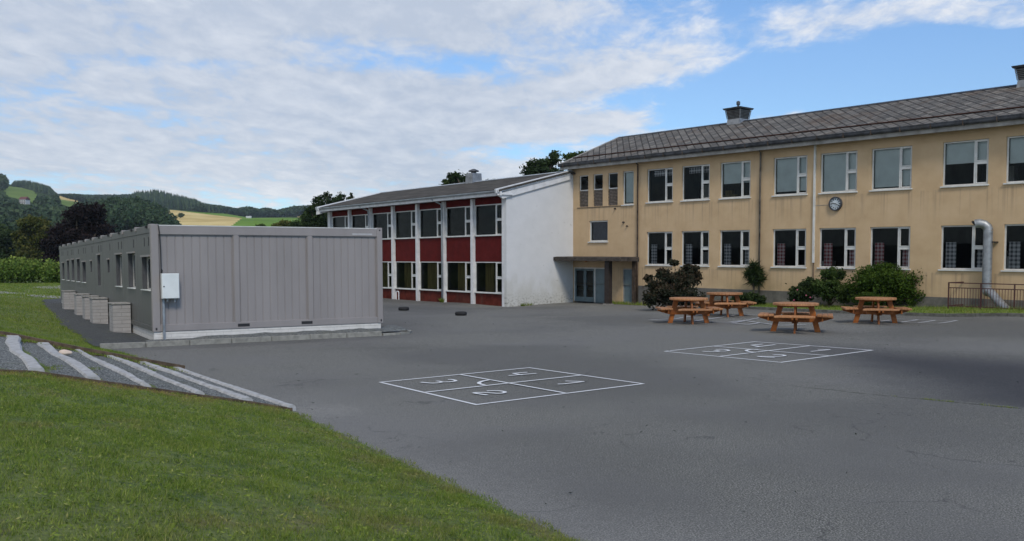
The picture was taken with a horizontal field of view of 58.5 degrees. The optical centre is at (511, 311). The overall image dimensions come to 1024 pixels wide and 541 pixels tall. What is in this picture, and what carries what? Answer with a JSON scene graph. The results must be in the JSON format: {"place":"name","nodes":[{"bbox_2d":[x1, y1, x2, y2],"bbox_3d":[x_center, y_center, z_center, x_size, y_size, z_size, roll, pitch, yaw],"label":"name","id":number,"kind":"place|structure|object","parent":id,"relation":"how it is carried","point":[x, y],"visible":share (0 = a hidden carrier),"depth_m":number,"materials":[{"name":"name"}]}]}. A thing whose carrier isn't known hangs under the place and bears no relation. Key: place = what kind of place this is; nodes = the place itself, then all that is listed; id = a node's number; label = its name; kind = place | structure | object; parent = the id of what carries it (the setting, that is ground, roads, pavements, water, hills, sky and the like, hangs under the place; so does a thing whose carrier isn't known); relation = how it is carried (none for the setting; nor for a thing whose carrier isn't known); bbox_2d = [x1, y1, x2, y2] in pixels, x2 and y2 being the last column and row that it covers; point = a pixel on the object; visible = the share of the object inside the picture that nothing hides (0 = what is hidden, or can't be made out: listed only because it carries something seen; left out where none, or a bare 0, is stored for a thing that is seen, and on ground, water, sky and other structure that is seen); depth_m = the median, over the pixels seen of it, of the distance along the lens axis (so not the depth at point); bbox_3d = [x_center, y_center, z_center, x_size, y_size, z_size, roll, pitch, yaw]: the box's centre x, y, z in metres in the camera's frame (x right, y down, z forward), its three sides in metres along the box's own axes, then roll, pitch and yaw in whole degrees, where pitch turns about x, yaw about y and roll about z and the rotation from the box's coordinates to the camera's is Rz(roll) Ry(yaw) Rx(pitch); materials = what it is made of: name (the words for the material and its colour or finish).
{"place":"outdoors","nodes":[
{"label":"outdoors","id":0,"kind":"place"},
{"bbox_2d":[0,282,60,298],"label":"grass","id":1,"kind":"structure","parent":0,"point":[35,285],"depth_m":70.41,"materials":[{"name":"green plant"}]},
{"bbox_2d":[88,196,181,231],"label":"wooded knoll","id":2,"kind":"structure","parent":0,"point":[123,213],"depth_m":451.58,"materials":[{"name":"green plant"}]},
{"bbox_2d":[0,184,300,249],"bbox_3d":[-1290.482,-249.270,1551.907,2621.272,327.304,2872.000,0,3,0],"label":"hills","id":3,"kind":"structure","parent":0,"point":[191,217],"depth_m":1143.25,"materials":[{"name":"green plant"}]},
{"bbox_2d":[0,173,9,189],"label":"hillside forest","id":4,"kind":"object","parent":3,"relation":"on","point":[4,181],"visible":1,"depth_m":1211.37,"materials":[{"name":"green plant"}]},
{"bbox_2d":[0,223,18,261],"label":"tree","id":5,"kind":"object","parent":3,"relation":"on","point":[6,243],"visible":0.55,"depth_m":172.79,"materials":[{"name":"green plant"}]},
{"bbox_2d":[18,197,29,204],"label":"farmhouse","id":6,"kind":"object","parent":3,"relation":"on","point":[24,200],"visible":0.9,"depth_m":922.63,"materials":[{"name":"white tile"}]},
{"bbox_2d":[9,214,51,263],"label":"tree","id":7,"kind":"object","parent":3,"relation":"on","point":[28,235],"visible":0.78,"depth_m":148.47,"materials":[{"name":"green plant"}]},
{"bbox_2d":[0,213,64,230],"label":"valley trees","id":8,"kind":"object","parent":3,"relation":"on","point":[8,220],"visible":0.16,"depth_m":442.44,"materials":[{"name":"green plant"}]},
{"bbox_2d":[11,180,56,194],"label":"conifer forest","id":9,"kind":"object","parent":3,"relation":"on","point":[37,187],"visible":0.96,"depth_m":1454.14,"materials":[{"name":"green plant"}]},
{"bbox_2d":[0,193,100,216],"bbox_3d":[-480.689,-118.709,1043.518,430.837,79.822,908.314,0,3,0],"label":"hillside forest","id":10,"kind":"object","parent":3,"relation":"on","point":[47,205],"visible":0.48,"depth_m":683.17,"materials":[{"name":"green plant"}]},
{"bbox_2d":[38,201,117,263],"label":"copper beech","id":11,"kind":"object","parent":3,"relation":"on","point":[81,222],"visible":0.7,"depth_m":137.79,"materials":[{"name":"purple plant"}]},
{"bbox_2d":[58,193,130,201],"bbox_3d":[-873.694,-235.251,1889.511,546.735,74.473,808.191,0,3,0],"label":"ridge forest","id":12,"kind":"object","parent":3,"relation":"on","point":[80,197],"visible":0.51,"depth_m":1533.92,"materials":[{"name":"green plant"}]},
{"bbox_2d":[122,189,222,212],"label":"conifer forest","id":13,"kind":"object","parent":3,"relation":"on","point":[166,200],"visible":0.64,"depth_m":1403.90,"materials":[{"name":"green plant"}]},
{"bbox_2d":[191,202,309,216],"bbox_3d":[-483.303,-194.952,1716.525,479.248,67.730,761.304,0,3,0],"label":"ridge forest","id":14,"kind":"object","parent":3,"relation":"on","point":[294,210],"visible":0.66,"depth_m":1443.11,"materials":[{"name":"green plant"}]},
{"bbox_2d":[271,219,290,226],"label":"bush","id":15,"kind":"object","parent":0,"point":[283,223],"visible":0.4,"depth_m":118.83,"materials":[{"name":"green plant"}]},
{"bbox_2d":[0,279,587,540],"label":"lawn","id":16,"kind":"structure","parent":0,"point":[45,536],"depth_m":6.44,"materials":[{"name":"plant"}]},
{"bbox_2d":[0,255,59,282],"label":"hedge","id":17,"kind":"object","parent":16,"relation":"on","point":[14,270],"visible":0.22,"depth_m":95.14,"materials":[{"name":"green plant"}]},
{"bbox_2d":[0,296,78,331],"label":"grass","id":18,"kind":"structure","parent":16,"relation":"on","point":[10,304],"depth_m":32.92,"materials":[{"name":"green plant"}]},
{"bbox_2d":[0,331,184,368],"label":"board edging","id":19,"kind":"object","parent":16,"relation":"on","point":[84,349],"visible":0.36,"depth_m":16.37,"materials":[{"name":"brown wood"}]},
{"bbox_2d":[0,317,190,370],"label":"grass","id":20,"kind":"structure","parent":16,"relation":"on","point":[56,339],"depth_m":22.31,"materials":[{"name":"green plant"}]},
{"bbox_2d":[42,298,149,346],"bbox_3d":[-17.328,0.041,36.033,2.179,0.175,33.163,-2,4,-31],"label":"gravel strip","id":21,"kind":"object","parent":16,"relation":"on","point":[97,333],"visible":0.51,"depth_m":27.15,"materials":[{"name":"grey gravel"}]},
{"bbox_2d":[61,290,75,309],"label":"block pier","id":22,"kind":"structure","parent":21,"relation":"on","point":[67,299],"depth_m":38.73,"materials":[{"name":"concrete"}]},
{"bbox_2d":[73,293,89,314],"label":"block pier","id":23,"kind":"structure","parent":21,"relation":"on","point":[78,303],"depth_m":34.13,"materials":[{"name":"concrete"}]},
{"bbox_2d":[81,295,98,319],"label":"block pier","id":24,"kind":"structure","parent":21,"relation":"on","point":[86,306],"depth_m":31.68,"materials":[{"name":"concrete"}]},
{"bbox_2d":[88,297,107,323],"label":"block pier","id":25,"kind":"structure","parent":21,"relation":"on","point":[98,309],"depth_m":29.77,"materials":[{"name":"concrete"}]},
{"bbox_2d":[108,302,130,332],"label":"block pier","id":26,"kind":"structure","parent":21,"relation":"on","point":[119,316],"depth_m":25.57,"materials":[{"name":"concrete"}]},
{"bbox_2d":[0,336,280,405],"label":"gravel stair","id":27,"kind":"object","parent":16,"relation":"on","point":[9,360],"visible":0.52,"depth_m":13.18,"materials":[{"name":"grey gravel"}]},
{"bbox_2d":[5,335,44,371],"bbox_3d":[-7.414,0.647,13.756,0.297,0.273,6.429,-2,4,-31],"label":"stair step","id":28,"kind":"object","parent":27,"relation":"on","point":[13,344],"visible":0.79,"depth_m":12.72,"materials":[{"name":"grey concrete"}]},
{"bbox_2d":[36,342,100,379],"bbox_3d":[-6.801,0.769,13.845,0.245,0.250,5.993,-2,4,-32],"label":"stair step","id":29,"kind":"object","parent":27,"relation":"on","point":[83,370],"visible":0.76,"depth_m":12.92,"materials":[{"name":"grey concrete"}]},
{"bbox_2d":[0,334,187,372],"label":"moss weeds","id":30,"kind":"object","parent":27,"relation":"on","point":[61,348],"visible":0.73,"depth_m":16.19,"materials":[{"name":"green plant"}]},
{"bbox_2d":[75,349,150,386],"bbox_3d":[-6.199,0.888,13.977,0.159,0.229,5.542,-2,4,-34],"label":"stair step","id":31,"kind":"object","parent":27,"relation":"on","point":[130,376],"visible":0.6,"depth_m":13.18,"materials":[{"name":"grey concrete"}]},
{"bbox_2d":[107,355,204,394],"bbox_3d":[-5.640,1.011,14.215,0.194,0.239,5.318,-3,4,-35],"label":"stair step","id":32,"kind":"object","parent":27,"relation":"on","point":[154,374],"visible":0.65,"depth_m":13.72,"materials":[{"name":"grey concrete"}]},
{"bbox_2d":[139,361,252,400],"bbox_3d":[-5.135,1.133,14.472,0.181,0.256,5.112,-3,4,-37],"label":"stair step","id":33,"kind":"object","parent":27,"relation":"on","point":[220,389],"visible":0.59,"depth_m":13.84,"materials":[{"name":"grey concrete"}]},
{"bbox_2d":[174,367,295,410],"bbox_3d":[-4.593,1.247,14.666,0.166,0.256,5.160,-3,4,-37],"label":"stair step","id":34,"kind":"object","parent":27,"relation":"on","point":[263,397],"visible":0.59,"depth_m":13.94,"materials":[{"name":"grey concrete"}]},
{"bbox_2d":[0,369,292,410],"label":"board edging","id":35,"kind":"object","parent":16,"relation":"on","point":[152,388],"visible":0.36,"depth_m":11.65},
{"bbox_2d":[0,0,1023,209],"label":"sky","id":36,"kind":"structure","parent":0,"point":[274,104],"materials":[{"name":"blue"}]},
{"bbox_2d":[109,298,1023,540],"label":"tarmac yard","id":37,"kind":"structure","parent":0,"point":[936,470],"depth_m":12.46,"materials":[{"name":"grey asphalt"}]},
{"bbox_2d":[59,224,382,339],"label":"modular building","id":38,"kind":"structure","parent":37,"relation":"on","point":[235,280],"depth_m":24.20,"materials":[{"name":"metal"}]},
{"bbox_2d":[76,258,79,281],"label":"window","id":39,"kind":"structure","parent":38,"relation":"in","point":[78,259],"depth_m":38.29,"materials":[{"name":"grey glass"}]},
{"bbox_2d":[81,261,85,282],"bbox_3d":[-16.810,-1.575,35.973,0.169,0.874,1.280,-2,4,-31],"label":"window","id":40,"kind":"structure","parent":38,"relation":"in","point":[83,262],"depth_m":36.49,"materials":[{"name":"grey glass"}]},
{"bbox_2d":[96,254,100,284],"bbox_3d":[-14.352,-1.468,31.849,0.154,1.121,0.880,-2,4,-31],"label":"window","id":41,"kind":"structure","parent":38,"relation":"in","point":[98,255],"depth_m":32.19,"materials":[{"name":"grey glass"}]},
{"bbox_2d":[114,253,121,286],"bbox_3d":[-11.827,-1.266,27.625,0.208,1.034,1.330,-2,4,-31],"label":"window","id":42,"kind":"structure","parent":38,"relation":"in","point":[118,257],"depth_m":28.15,"materials":[{"name":"grey"}]},
{"bbox_2d":[126,251,135,288],"bbox_3d":[-10.550,-1.160,25.478,0.208,1.034,1.330,-2,4,-31],"label":"window","id":43,"kind":"structure","parent":38,"relation":"in","point":[131,257],"depth_m":26.00,"materials":[{"name":"white glass"}]},
{"bbox_2d":[140,255,150,290],"bbox_3d":[-9.312,-0.998,23.399,0.208,0.914,1.380,-2,4,-31],"label":"window","id":44,"kind":"structure","parent":38,"relation":"in","point":[146,275],"depth_m":23.94,"materials":[{"name":"white glass"}]},
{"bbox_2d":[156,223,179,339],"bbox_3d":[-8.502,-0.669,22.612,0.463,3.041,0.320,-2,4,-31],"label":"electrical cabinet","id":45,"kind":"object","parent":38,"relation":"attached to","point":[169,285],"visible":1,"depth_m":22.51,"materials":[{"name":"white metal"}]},
{"bbox_2d":[100,331,381,348],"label":"kerb","id":46,"kind":"structure","parent":37,"relation":"on","point":[225,340],"depth_m":22.87,"materials":[{"name":"concrete"}]},
{"bbox_2d":[145,325,408,341],"bbox_3d":[-5.924,0.567,24.021,6.962,0.096,1.102,-2,4,-34],"label":"gravel bed","id":47,"kind":"object","parent":37,"relation":"on","point":[386,328],"visible":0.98,"depth_m":24.07,"materials":[{"name":"grey gravel"}]},
{"bbox_2d":[289,191,338,226],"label":"tree","id":48,"kind":"object","parent":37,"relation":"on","point":[312,219],"visible":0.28,"depth_m":90.94,"materials":[{"name":"green plant"}]},
{"bbox_2d":[382,330,411,335],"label":"kerb","id":49,"kind":"structure","parent":37,"relation":"on","point":[400,333],"depth_m":25.23,"materials":[{"name":"concrete"}]},
{"bbox_2d":[315,169,611,306],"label":"school wing","id":50,"kind":"structure","parent":37,"relation":"on","point":[474,238],"depth_m":51.52,"materials":[{"name":"paint"}]},
{"bbox_2d":[373,212,390,239],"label":"window","id":51,"kind":"structure","parent":50,"relation":"in","point":[388,225],"depth_m":57.93,"materials":[{"name":"white wood"}]},
{"bbox_2d":[382,261,391,288],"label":"window","id":52,"kind":"structure","parent":50,"relation":"in","point":[386,274],"depth_m":59.10,"materials":[{"name":"white glass"}]},
{"bbox_2d":[394,210,414,238],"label":"window","id":53,"kind":"structure","parent":50,"relation":"in","point":[412,224],"depth_m":55.84,"materials":[{"name":"white glass"}]},
{"bbox_2d":[395,262,415,289],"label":"window","id":54,"kind":"structure","parent":50,"relation":"in","point":[408,266],"depth_m":56.94,"materials":[{"name":"white glass"}]},
{"bbox_2d":[419,208,440,237],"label":"window","id":55,"kind":"structure","parent":50,"relation":"in","point":[438,222],"depth_m":53.44,"materials":[{"name":"white glass"}]},
{"bbox_2d":[419,262,440,290],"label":"window","id":56,"kind":"structure","parent":50,"relation":"in","point":[433,267],"depth_m":54.77,"materials":[{"name":"white glass"}]},
{"bbox_2d":[445,206,469,237],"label":"window","id":57,"kind":"structure","parent":50,"relation":"in","point":[466,221],"depth_m":51.31,"materials":[{"name":"white glass"}]},
{"bbox_2d":[445,262,470,292],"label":"window","id":58,"kind":"structure","parent":50,"relation":"in","point":[463,276],"depth_m":52.28,"materials":[{"name":"white glass"}]},
{"bbox_2d":[474,203,501,236],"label":"window","id":59,"kind":"structure","parent":50,"relation":"in","point":[497,219],"depth_m":49.20,"materials":[{"name":"white glass"}]},
{"bbox_2d":[474,262,501,293],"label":"window","id":60,"kind":"structure","parent":50,"relation":"in","point":[489,266],"depth_m":50.13,"materials":[{"name":"white glass"}]},
{"bbox_2d":[441,169,488,184],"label":"tree","id":61,"kind":"object","parent":37,"relation":"on","point":[454,178],"visible":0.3,"depth_m":83.07,"materials":[{"name":"green plant"}]},
{"bbox_2d":[380,367,643,404],"bbox_3d":[-0.080,1.194,15.306,3.484,0.011,2.996,-3,4,-38],"label":"four square court","id":62,"kind":"object","parent":37,"relation":"on","point":[479,382],"visible":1,"depth_m":15.10,"materials":[{"name":"paint"}]},
{"bbox_2d":[519,150,563,175],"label":"tree","id":63,"kind":"object","parent":37,"relation":"on","point":[545,165],"visible":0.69,"depth_m":78.96,"materials":[{"name":"green plant"}]},
{"bbox_2d":[560,151,585,162],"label":"tree","id":64,"kind":"object","parent":37,"relation":"on","point":[568,155],"visible":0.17,"depth_m":88.90,"materials":[{"name":"green plant"}]},
{"bbox_2d":[612,300,646,305],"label":"weeds","id":65,"kind":"object","parent":37,"relation":"on","point":[622,302],"visible":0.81,"depth_m":47.15,"materials":[{"name":"green plant"}]},
{"bbox_2d":[642,258,702,288],"bbox_3d":[6.722,-1.131,37.987,2.560,2.254,1.009,0,3,0],"label":"bush","id":66,"kind":"object","parent":37,"relation":"on","point":[691,268],"visible":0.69,"depth_m":37.84,"materials":[{"name":"green plant"}]},
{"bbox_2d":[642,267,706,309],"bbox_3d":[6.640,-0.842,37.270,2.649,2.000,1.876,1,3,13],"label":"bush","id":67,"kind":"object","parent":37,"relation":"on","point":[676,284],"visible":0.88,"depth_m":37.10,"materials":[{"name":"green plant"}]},
{"bbox_2d":[655,297,722,323],"bbox_3d":[5.702,-0.046,29.503,1.999,0.816,1.999,0,3,-1],"label":"picnic table","id":68,"kind":"object","parent":37,"relation":"on","point":[691,310],"visible":1,"depth_m":29.41,"materials":[{"name":"brown wood"}]},
{"bbox_2d":[694,292,756,316],"bbox_3d":[7.672,-0.270,32.992,2.078,0.848,2.078,0,3,2],"label":"picnic table","id":69,"kind":"object","parent":37,"relation":"on","point":[727,304],"visible":0.93,"depth_m":32.84,"materials":[{"name":"brown wood"}]},
{"bbox_2d":[666,341,870,362],"bbox_3d":[5.781,0.873,20.552,3.660,0.012,3.046,-3,4,-41],"label":"four square court","id":70,"kind":"object","parent":37,"relation":"on","point":[716,350],"visible":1,"depth_m":20.35,"materials":[{"name":"paint"}]},
{"bbox_2d":[553,64,1023,308],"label":"school building","id":71,"kind":"structure","parent":37,"relation":"on","point":[916,184],"depth_m":39.89,"materials":[{"name":"paint"}]},
{"bbox_2d":[575,269,584,300],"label":"door","id":72,"kind":"structure","parent":71,"relation":"in","point":[577,298],"depth_m":50.67,"materials":[{"name":"blue metal"}]},
{"bbox_2d":[585,269,593,301],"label":"door","id":73,"kind":"structure","parent":71,"relation":"in","point":[587,299],"depth_m":50.12,"materials":[{"name":"blue metal"}]},
{"bbox_2d":[588,220,607,242],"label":"window","id":74,"kind":"structure","parent":71,"relation":"in","point":[600,228],"depth_m":49.36,"materials":[{"name":"glass"}]},
{"bbox_2d":[621,171,633,205],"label":"window","id":75,"kind":"structure","parent":71,"relation":"in","point":[629,176],"depth_m":47.57,"materials":[{"name":"grey glass"}]},
{"bbox_2d":[624,270,631,301],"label":"door","id":76,"kind":"structure","parent":71,"relation":"in","point":[627,273],"depth_m":47.78,"materials":[{"name":"blue glass"}]},
{"bbox_2d":[645,232,671,265],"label":"window","id":77,"kind":"structure","parent":71,"relation":"in","point":[653,247],"depth_m":46.41,"materials":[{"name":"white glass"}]},
{"bbox_2d":[645,167,672,203],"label":"window","id":78,"kind":"structure","parent":71,"relation":"in","point":[666,169],"depth_m":45.56,"materials":[{"name":"white glass"}]},
{"bbox_2d":[679,231,709,266],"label":"window","id":79,"kind":"structure","parent":71,"relation":"in","point":[688,246],"depth_m":44.68,"materials":[{"name":"white glass"}]},
{"bbox_2d":[680,164,709,201],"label":"window","id":80,"kind":"structure","parent":71,"relation":"in","point":[703,181],"depth_m":43.82,"materials":[{"name":"white glass"}]},
{"bbox_2d":[718,230,749,267],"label":"window","id":81,"kind":"structure","parent":71,"relation":"in","point":[727,247],"depth_m":42.62,"materials":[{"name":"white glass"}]},
{"bbox_2d":[718,160,750,199],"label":"window","id":82,"kind":"structure","parent":71,"relation":"in","point":[735,172],"depth_m":42.36,"materials":[{"name":"white glass"}]},
{"bbox_2d":[770,229,806,268],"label":"window","id":83,"kind":"structure","parent":71,"relation":"in","point":[780,247],"depth_m":40.65,"materials":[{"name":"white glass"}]},
{"bbox_2d":[771,155,807,196],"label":"window","id":84,"kind":"structure","parent":71,"relation":"in","point":[791,171],"depth_m":40.16,"materials":[{"name":"white glass"}]},
{"bbox_2d":[829,197,842,210],"bbox_3d":[13.575,-4.533,38.335,0.100,0.590,0.590,-3,4,-40],"label":"wall clock","id":85,"kind":"object","parent":71,"relation":"attached to","point":[835,203],"depth_m":38.31,"materials":[{"name":"white plastic"}]},
{"bbox_2d":[817,228,855,268],"bbox_3d":[13.736,-2.664,38.477,0.323,1.736,1.790,-3,4,-40],"label":"window","id":86,"kind":"structure","parent":71,"relation":"in","point":[827,246],"depth_m":38.37,"materials":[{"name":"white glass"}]},
{"bbox_2d":[818,151,857,194],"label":"window","id":87,"kind":"structure","parent":71,"relation":"in","point":[840,170],"depth_m":38.38,"materials":[{"name":"white glass"}]},
{"bbox_2d":[870,226,910,269],"bbox_3d":[15.211,-2.547,36.703,0.323,1.736,1.790,-3,4,-40],"label":"window","id":88,"kind":"structure","parent":71,"relation":"in","point":[879,247],"depth_m":36.45,"materials":[{"name":"white glass"}]},
{"bbox_2d":[869,146,912,191],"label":"window","id":89,"kind":"structure","parent":71,"relation":"in","point":[893,166],"depth_m":36.59,"materials":[{"name":"white glass"}]},
{"bbox_2d":[938,225,982,270],"bbox_3d":[17.057,-2.400,34.484,0.323,1.736,1.790,-3,4,-40],"label":"window","id":90,"kind":"structure","parent":71,"relation":"in","point":[950,262],"depth_m":34.73,"materials":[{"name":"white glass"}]},
{"bbox_2d":[940,139,988,187],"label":"window","id":91,"kind":"structure","parent":71,"relation":"in","point":[976,152],"depth_m":34.30,"materials":[{"name":"white glass"}]},
{"bbox_2d":[971,219,1009,309],"bbox_3d":[17.538,-1.655,33.153,0.745,3.459,1.673,-2,4,-23],"label":"ventilation duct","id":92,"kind":"object","parent":71,"relation":"attached to","point":[988,242],"visible":0.89,"depth_m":33.37,"materials":[{"name":"silver metal"}]},
{"bbox_2d":[1001,224,1023,271],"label":"window","id":93,"kind":"structure","parent":71,"relation":"in","point":[1014,247],"depth_m":33.24,"materials":[{"name":"white glass"}]},
{"bbox_2d":[1003,135,1023,184],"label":"window","id":94,"kind":"structure","parent":71,"relation":"in","point":[1015,144],"depth_m":33.03,"materials":[{"name":"white glass"}]},
{"bbox_2d":[758,302,832,333],"bbox_3d":[8.029,0.156,25.870,2.019,0.824,2.019,1,4,19],"label":"picnic table","id":95,"kind":"object","parent":37,"relation":"on","point":[795,317],"visible":1,"depth_m":25.65,"materials":[{"name":"brown wood"}]},
{"bbox_2d":[693,303,1023,316],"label":"kerb","id":96,"kind":"structure","parent":37,"relation":"on","point":[918,314],"depth_m":31.76,"materials":[{"name":"grey concrete"}]},
{"bbox_2d":[841,297,911,324],"bbox_3d":[11.619,-0.048,29.206,1.999,0.816,1.999,1,3,12],"label":"picnic table","id":97,"kind":"object","parent":37,"relation":"on","point":[891,310],"visible":1,"depth_m":29.07,"materials":[{"name":"brown wood"}]},
{"bbox_2d":[752,302,1023,313],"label":"verge","id":98,"kind":"structure","parent":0,"point":[937,309],"depth_m":33.09,"materials":[{"name":"green plant"}]},
{"bbox_2d":[730,290,766,305],"bbox_3d":[10.048,-0.510,38.860,1.641,0.860,1.168,0,3,0],"label":"shrub","id":99,"kind":"object","parent":98,"relation":"on","point":[755,297],"visible":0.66,"depth_m":38.70,"materials":[{"name":"green plant"}]},
{"bbox_2d":[742,258,768,292],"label":"shrub","id":100,"kind":"object","parent":98,"relation":"on","point":[754,274],"visible":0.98,"depth_m":40.86,"materials":[{"name":"green plant"}]},
{"bbox_2d":[785,276,816,301],"bbox_3d":[12.154,-0.757,37.985,1.483,1.432,1.595,0,3,0],"label":"rhododendron","id":101,"kind":"object","parent":98,"relation":"on","point":[800,292],"visible":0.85,"depth_m":37.81,"materials":[{"name":"green plant"}]},
{"bbox_2d":[807,266,852,307],"bbox_3d":[13.086,-0.947,37.403,1.910,1.878,1.486,0,3,0],"label":"bush","id":102,"kind":"object","parent":98,"relation":"on","point":[828,287],"visible":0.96,"depth_m":37.15,"materials":[{"name":"green plant"}]},
{"bbox_2d":[844,261,925,306],"bbox_3d":[14.874,-0.958,36.272,3.269,2.144,2.440,-2,4,-23],"label":"bush","id":103,"kind":"object","parent":98,"relation":"on","point":[883,280],"visible":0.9,"depth_m":35.84,"materials":[{"name":"green plant"}]},
{"bbox_2d":[947,282,1023,309],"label":"railing","id":104,"kind":"object","parent":98,"relation":"on","point":[980,288],"visible":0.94,"depth_m":32.81,"materials":[{"name":"brown metal"}]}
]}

